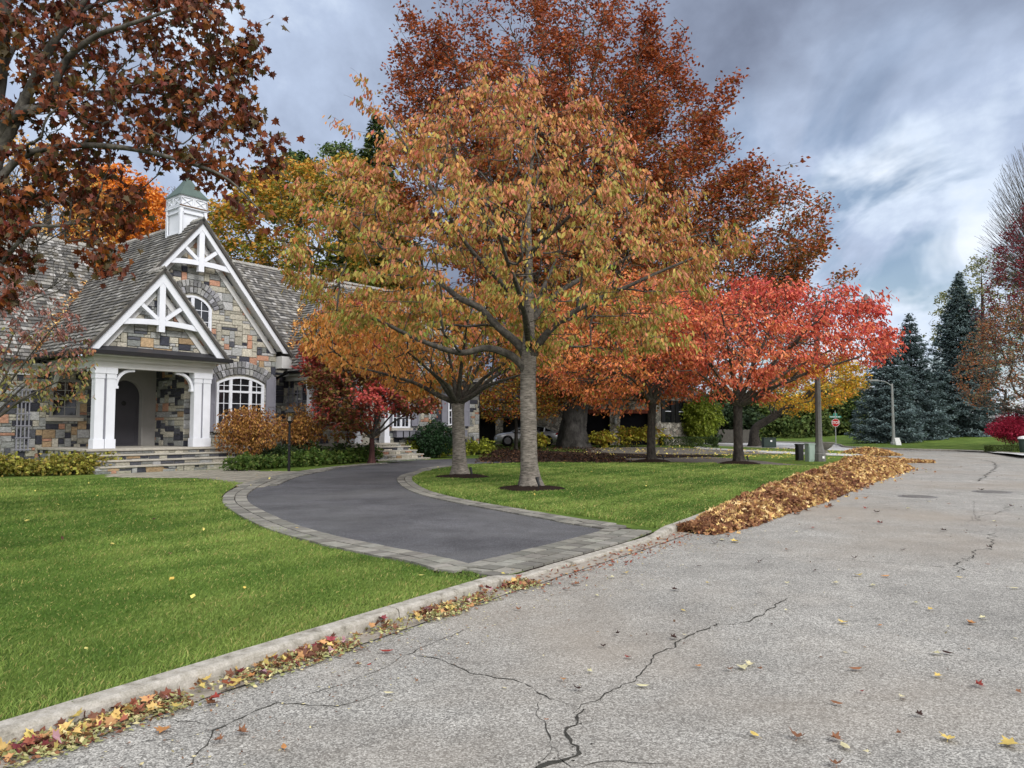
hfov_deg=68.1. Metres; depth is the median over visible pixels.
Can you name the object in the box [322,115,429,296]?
pine tree
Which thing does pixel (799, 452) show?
utility cabinet
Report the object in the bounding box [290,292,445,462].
japanese maple
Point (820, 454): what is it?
street lamp
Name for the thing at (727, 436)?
garage door
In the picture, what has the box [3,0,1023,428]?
sky
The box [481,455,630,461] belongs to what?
mulch bed
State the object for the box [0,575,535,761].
gutter leaves
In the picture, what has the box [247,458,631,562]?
driveway
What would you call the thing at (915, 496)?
manhole cover
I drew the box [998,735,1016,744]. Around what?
fallen leaf
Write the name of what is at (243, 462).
perennial clump
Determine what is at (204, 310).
window
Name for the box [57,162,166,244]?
orange maple
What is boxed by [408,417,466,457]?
evergreen shrub
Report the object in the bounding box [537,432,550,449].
yellow shrub
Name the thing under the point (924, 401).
spruce tree
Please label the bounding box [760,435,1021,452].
grass bank
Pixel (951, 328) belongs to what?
spruce tree
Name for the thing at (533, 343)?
cherry tree
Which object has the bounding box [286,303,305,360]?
valley leaves
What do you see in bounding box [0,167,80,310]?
bare tree
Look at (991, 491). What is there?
manhole cover
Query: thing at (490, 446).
perennial clump
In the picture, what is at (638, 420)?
garage door
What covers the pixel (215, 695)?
fallen leaf
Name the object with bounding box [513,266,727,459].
cherry tree
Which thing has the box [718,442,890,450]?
cross street
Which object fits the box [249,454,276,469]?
perennial clump
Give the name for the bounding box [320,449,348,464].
perennial clump
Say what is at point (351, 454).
perennial clump
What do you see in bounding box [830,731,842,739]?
fallen leaf
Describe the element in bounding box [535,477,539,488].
garden spotlight
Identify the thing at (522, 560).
paver border
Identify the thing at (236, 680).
fallen leaf
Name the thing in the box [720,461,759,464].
mulch ring
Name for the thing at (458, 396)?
cherry tree
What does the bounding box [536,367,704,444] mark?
neighbour garage
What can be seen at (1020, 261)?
crimson maple
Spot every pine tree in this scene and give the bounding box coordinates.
[259,148,322,229]
[306,139,360,271]
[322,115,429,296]
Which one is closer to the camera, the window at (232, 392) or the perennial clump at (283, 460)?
the perennial clump at (283, 460)
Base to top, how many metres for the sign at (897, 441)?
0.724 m
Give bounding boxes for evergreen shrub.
[232,442,314,456]
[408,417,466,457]
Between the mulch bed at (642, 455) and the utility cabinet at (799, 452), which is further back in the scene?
the mulch bed at (642, 455)
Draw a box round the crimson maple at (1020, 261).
[968,202,1023,368]
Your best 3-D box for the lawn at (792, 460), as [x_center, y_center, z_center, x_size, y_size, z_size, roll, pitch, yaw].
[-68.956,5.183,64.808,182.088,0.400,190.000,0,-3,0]
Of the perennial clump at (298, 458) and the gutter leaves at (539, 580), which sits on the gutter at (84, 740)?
the gutter leaves at (539, 580)
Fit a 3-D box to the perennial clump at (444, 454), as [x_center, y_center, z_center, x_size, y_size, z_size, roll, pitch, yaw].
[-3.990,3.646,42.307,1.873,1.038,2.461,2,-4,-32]
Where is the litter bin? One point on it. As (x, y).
(1021, 442)
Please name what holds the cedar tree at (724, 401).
on the grass bank
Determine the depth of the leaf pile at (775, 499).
15.81 m
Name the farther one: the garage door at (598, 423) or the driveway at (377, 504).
the garage door at (598, 423)
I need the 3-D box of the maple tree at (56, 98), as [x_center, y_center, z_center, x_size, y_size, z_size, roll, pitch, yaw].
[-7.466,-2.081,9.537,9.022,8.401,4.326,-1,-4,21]
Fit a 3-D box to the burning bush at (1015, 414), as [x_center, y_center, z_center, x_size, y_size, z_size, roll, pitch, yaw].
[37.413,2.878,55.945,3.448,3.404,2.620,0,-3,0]
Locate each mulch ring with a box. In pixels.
[436,474,488,478]
[498,485,564,491]
[633,459,670,462]
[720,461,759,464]
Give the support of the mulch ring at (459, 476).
on the lawn at (792, 460)
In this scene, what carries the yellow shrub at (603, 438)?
on the lawn at (792, 460)
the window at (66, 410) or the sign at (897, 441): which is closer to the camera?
the window at (66, 410)
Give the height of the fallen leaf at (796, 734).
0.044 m
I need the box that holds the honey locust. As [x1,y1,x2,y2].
[949,290,1023,416]
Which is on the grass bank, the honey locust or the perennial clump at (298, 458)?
the honey locust
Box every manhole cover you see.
[898,495,937,497]
[972,490,1011,493]
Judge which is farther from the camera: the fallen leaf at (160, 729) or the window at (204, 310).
the window at (204, 310)
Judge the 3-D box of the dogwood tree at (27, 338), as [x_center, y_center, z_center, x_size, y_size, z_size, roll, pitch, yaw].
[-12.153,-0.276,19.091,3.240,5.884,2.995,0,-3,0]
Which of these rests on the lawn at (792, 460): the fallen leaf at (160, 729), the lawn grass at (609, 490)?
the lawn grass at (609, 490)
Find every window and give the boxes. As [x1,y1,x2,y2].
[45,379,83,420]
[186,295,211,330]
[213,377,263,432]
[317,388,341,423]
[390,396,412,430]
[446,403,451,426]
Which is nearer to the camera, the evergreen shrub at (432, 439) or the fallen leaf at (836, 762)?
the fallen leaf at (836, 762)
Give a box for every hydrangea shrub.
[213,405,287,455]
[273,402,328,450]
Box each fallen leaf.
[154,725,169,732]
[205,695,219,703]
[206,692,220,698]
[229,676,247,681]
[234,724,247,731]
[737,664,748,668]
[789,727,806,738]
[828,757,842,767]
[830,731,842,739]
[840,741,849,747]
[940,732,954,741]
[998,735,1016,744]
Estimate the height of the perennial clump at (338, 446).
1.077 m
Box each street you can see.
[5,444,1023,767]
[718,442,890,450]
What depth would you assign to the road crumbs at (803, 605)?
6.40 m
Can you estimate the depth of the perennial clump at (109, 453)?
26.76 m
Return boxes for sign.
[829,411,840,444]
[895,438,901,444]
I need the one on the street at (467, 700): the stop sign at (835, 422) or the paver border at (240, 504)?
the stop sign at (835, 422)
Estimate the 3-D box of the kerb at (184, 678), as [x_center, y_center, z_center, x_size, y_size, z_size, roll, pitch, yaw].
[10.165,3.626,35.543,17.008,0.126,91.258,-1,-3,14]
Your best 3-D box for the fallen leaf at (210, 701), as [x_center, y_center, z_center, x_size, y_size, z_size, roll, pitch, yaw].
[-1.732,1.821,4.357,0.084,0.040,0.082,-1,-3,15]
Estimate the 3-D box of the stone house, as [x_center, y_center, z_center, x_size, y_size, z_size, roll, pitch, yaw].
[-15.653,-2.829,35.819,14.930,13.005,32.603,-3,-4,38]
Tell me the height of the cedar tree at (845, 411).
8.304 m
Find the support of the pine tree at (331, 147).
on the lawn at (792, 460)
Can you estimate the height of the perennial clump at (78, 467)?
0.911 m
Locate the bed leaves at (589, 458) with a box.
[475,445,633,462]
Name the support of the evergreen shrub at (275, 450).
on the lawn at (792, 460)
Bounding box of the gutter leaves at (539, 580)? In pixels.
[496,530,699,591]
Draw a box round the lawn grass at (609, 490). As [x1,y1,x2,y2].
[411,461,823,527]
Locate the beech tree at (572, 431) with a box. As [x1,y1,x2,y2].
[377,0,858,448]
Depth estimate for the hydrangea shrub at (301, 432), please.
33.14 m
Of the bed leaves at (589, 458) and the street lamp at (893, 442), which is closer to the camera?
the bed leaves at (589, 458)
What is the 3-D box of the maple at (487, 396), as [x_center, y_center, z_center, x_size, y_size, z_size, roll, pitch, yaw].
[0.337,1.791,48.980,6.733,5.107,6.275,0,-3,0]
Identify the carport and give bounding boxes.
[480,381,520,443]
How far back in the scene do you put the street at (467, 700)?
5.05 m
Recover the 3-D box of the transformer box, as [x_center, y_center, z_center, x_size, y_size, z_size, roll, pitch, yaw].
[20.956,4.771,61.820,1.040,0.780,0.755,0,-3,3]
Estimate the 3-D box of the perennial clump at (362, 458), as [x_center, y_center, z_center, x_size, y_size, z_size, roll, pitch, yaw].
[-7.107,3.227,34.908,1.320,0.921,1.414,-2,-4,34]
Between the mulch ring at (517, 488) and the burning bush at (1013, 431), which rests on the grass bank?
the burning bush at (1013, 431)
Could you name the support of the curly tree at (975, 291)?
on the grass bank
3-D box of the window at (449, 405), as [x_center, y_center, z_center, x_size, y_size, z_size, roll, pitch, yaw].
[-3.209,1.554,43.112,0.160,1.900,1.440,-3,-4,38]
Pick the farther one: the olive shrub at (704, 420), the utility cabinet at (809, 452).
the olive shrub at (704, 420)
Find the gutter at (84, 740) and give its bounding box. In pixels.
[0,531,689,767]
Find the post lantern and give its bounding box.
[285,407,294,470]
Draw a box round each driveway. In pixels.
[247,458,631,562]
[586,447,776,453]
[614,456,796,464]
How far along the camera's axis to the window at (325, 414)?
35.90 m
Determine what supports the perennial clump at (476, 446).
on the lawn at (792, 460)
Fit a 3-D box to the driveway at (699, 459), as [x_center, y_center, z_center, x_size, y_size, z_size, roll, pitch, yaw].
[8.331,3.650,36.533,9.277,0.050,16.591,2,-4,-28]
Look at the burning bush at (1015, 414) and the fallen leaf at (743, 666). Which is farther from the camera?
the burning bush at (1015, 414)
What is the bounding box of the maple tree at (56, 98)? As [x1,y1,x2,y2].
[0,0,305,313]
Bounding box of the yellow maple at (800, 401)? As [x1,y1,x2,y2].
[747,351,872,446]
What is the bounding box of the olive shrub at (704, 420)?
[679,396,727,446]
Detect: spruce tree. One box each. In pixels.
[844,325,929,443]
[869,313,959,440]
[921,271,1017,437]
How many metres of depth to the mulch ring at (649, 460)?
34.15 m
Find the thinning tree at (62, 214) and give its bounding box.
[4,134,122,243]
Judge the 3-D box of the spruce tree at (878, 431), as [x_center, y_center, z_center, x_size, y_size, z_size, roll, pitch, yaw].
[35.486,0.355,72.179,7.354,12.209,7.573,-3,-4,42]
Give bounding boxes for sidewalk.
[694,446,858,455]
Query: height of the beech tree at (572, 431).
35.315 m
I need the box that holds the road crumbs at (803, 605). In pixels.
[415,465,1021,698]
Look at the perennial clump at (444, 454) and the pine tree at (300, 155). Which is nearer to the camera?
the perennial clump at (444, 454)
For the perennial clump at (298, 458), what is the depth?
30.62 m
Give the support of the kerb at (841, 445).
on the street at (467, 700)
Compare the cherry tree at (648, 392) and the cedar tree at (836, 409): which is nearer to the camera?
the cherry tree at (648, 392)
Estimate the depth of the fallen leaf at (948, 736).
3.88 m
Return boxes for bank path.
[962,450,1023,454]
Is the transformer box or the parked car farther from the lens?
the transformer box
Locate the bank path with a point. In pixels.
(1009, 453)
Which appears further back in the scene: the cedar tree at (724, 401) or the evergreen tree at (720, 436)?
the cedar tree at (724, 401)
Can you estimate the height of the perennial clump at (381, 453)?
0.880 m
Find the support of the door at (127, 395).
in the stone house
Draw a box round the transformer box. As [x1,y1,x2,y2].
[761,438,775,446]
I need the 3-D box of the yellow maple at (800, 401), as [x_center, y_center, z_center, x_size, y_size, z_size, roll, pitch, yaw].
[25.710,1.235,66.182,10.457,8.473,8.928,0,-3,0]
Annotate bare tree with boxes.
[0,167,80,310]
[971,143,1023,292]
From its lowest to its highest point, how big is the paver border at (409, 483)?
0.098 m
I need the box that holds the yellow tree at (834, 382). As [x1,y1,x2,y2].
[802,374,869,394]
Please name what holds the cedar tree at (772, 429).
on the grass bank
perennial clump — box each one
[0,451,21,476]
[3,457,45,476]
[24,451,79,475]
[45,450,94,475]
[65,452,111,473]
[88,451,123,462]
[219,451,258,470]
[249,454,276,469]
[260,452,294,467]
[274,448,294,455]
[280,449,313,466]
[301,446,332,465]
[303,439,325,463]
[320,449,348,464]
[326,442,357,461]
[335,447,359,463]
[350,445,368,461]
[351,441,378,461]
[359,446,383,458]
[403,440,420,452]
[432,444,452,456]
[465,440,474,455]
[467,437,487,454]
[477,436,496,453]
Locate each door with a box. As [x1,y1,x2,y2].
[114,380,138,445]
[586,413,609,444]
[620,413,647,444]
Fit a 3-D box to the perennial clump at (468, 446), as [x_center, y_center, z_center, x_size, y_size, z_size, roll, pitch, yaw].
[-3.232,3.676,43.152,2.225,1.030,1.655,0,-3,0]
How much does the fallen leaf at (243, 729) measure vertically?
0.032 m
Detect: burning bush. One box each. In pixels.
[984,414,1023,448]
[991,402,1023,444]
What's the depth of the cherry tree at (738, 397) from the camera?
31.61 m
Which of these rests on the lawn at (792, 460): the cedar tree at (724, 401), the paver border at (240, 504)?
the paver border at (240, 504)
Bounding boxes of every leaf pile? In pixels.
[675,456,935,534]
[836,454,935,463]
[840,446,902,455]
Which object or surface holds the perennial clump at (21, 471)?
on the lawn at (792, 460)
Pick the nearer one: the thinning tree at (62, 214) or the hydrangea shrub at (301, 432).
the hydrangea shrub at (301, 432)
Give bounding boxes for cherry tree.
[268,55,756,485]
[292,283,566,474]
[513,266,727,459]
[644,267,910,460]
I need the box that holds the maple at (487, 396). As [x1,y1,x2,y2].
[480,375,568,449]
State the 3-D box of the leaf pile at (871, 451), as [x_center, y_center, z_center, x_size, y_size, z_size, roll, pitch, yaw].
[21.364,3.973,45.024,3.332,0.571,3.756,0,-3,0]
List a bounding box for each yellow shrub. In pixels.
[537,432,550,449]
[587,429,617,447]
[608,424,673,446]
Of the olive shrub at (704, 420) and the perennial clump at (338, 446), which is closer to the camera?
the perennial clump at (338, 446)
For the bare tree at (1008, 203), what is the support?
on the grass bank
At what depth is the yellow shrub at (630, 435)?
52.63 m
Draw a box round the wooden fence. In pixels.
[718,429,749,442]
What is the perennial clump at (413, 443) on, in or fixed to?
on the lawn at (792, 460)
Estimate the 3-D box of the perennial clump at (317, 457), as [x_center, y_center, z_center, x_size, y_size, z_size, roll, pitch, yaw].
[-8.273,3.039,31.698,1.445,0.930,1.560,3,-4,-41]
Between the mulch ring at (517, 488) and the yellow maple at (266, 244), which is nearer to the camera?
the mulch ring at (517, 488)
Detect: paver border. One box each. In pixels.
[222,463,476,570]
[261,469,333,485]
[397,466,625,528]
[438,528,651,576]
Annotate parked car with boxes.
[494,425,557,445]
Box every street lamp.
[814,294,870,461]
[868,379,895,444]
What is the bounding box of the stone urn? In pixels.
[823,442,834,452]
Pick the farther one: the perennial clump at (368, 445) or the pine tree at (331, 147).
the pine tree at (331, 147)
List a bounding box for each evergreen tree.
[693,389,724,443]
[714,399,765,442]
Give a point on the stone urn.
(827, 445)
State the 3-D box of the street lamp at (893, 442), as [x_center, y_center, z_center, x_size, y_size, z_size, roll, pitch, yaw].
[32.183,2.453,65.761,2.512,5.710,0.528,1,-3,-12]
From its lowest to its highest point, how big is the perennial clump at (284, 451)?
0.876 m
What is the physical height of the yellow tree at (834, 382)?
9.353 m
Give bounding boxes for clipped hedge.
[659,436,718,447]
[984,444,1019,451]
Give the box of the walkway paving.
[105,469,295,487]
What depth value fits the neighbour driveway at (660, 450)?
48.53 m
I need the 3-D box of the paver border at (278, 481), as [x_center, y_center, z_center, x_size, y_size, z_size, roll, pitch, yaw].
[-6.855,2.969,24.265,0.719,0.058,8.007,0,-3,-2]
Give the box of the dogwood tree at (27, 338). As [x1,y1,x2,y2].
[0,263,98,416]
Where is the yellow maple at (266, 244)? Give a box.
[207,150,425,291]
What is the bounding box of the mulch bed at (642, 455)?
[488,449,732,457]
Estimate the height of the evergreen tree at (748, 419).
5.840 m
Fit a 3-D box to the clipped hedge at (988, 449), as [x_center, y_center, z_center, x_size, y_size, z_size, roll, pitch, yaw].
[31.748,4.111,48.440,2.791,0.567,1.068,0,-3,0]
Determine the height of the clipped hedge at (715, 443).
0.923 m
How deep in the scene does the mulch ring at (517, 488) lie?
18.91 m
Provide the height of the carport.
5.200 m
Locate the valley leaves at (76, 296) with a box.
[27,276,89,351]
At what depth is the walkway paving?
25.25 m
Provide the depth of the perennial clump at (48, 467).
24.84 m
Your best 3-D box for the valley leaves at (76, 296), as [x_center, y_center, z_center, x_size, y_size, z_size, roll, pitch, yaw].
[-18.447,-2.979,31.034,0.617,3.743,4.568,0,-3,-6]
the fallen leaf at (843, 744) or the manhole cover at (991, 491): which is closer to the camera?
the fallen leaf at (843, 744)
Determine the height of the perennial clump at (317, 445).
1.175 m
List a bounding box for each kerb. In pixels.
[0,446,841,743]
[776,441,1023,454]
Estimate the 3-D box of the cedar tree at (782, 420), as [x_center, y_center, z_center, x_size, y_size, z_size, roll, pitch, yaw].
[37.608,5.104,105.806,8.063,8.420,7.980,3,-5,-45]
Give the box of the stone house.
[0,162,497,474]
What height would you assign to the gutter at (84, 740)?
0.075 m
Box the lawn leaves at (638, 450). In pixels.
[576,445,855,458]
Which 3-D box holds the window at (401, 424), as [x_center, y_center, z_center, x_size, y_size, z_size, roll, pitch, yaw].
[-5.795,1.437,39.808,0.160,2.050,1.540,-3,-4,38]
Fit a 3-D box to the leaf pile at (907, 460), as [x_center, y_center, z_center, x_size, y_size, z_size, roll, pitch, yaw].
[16.709,3.394,34.584,5.475,0.517,3.122,2,-4,-36]
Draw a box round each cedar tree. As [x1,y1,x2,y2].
[708,387,729,404]
[747,401,782,438]
[771,391,794,435]
[777,393,834,438]
[822,386,843,434]
[833,391,876,434]
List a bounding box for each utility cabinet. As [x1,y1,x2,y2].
[794,444,803,460]
[804,443,815,461]
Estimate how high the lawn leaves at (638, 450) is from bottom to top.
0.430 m
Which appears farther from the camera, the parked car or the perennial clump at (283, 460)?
the parked car
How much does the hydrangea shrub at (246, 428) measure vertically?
2.524 m
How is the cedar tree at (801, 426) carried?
on the grass bank
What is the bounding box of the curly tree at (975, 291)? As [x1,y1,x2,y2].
[922,250,1023,415]
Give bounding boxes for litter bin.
[1017,436,1023,452]
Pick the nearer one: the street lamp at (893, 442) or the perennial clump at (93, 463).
the perennial clump at (93, 463)
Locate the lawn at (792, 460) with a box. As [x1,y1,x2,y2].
[0,443,847,720]
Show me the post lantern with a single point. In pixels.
(290, 410)
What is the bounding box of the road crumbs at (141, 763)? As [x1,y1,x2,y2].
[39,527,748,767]

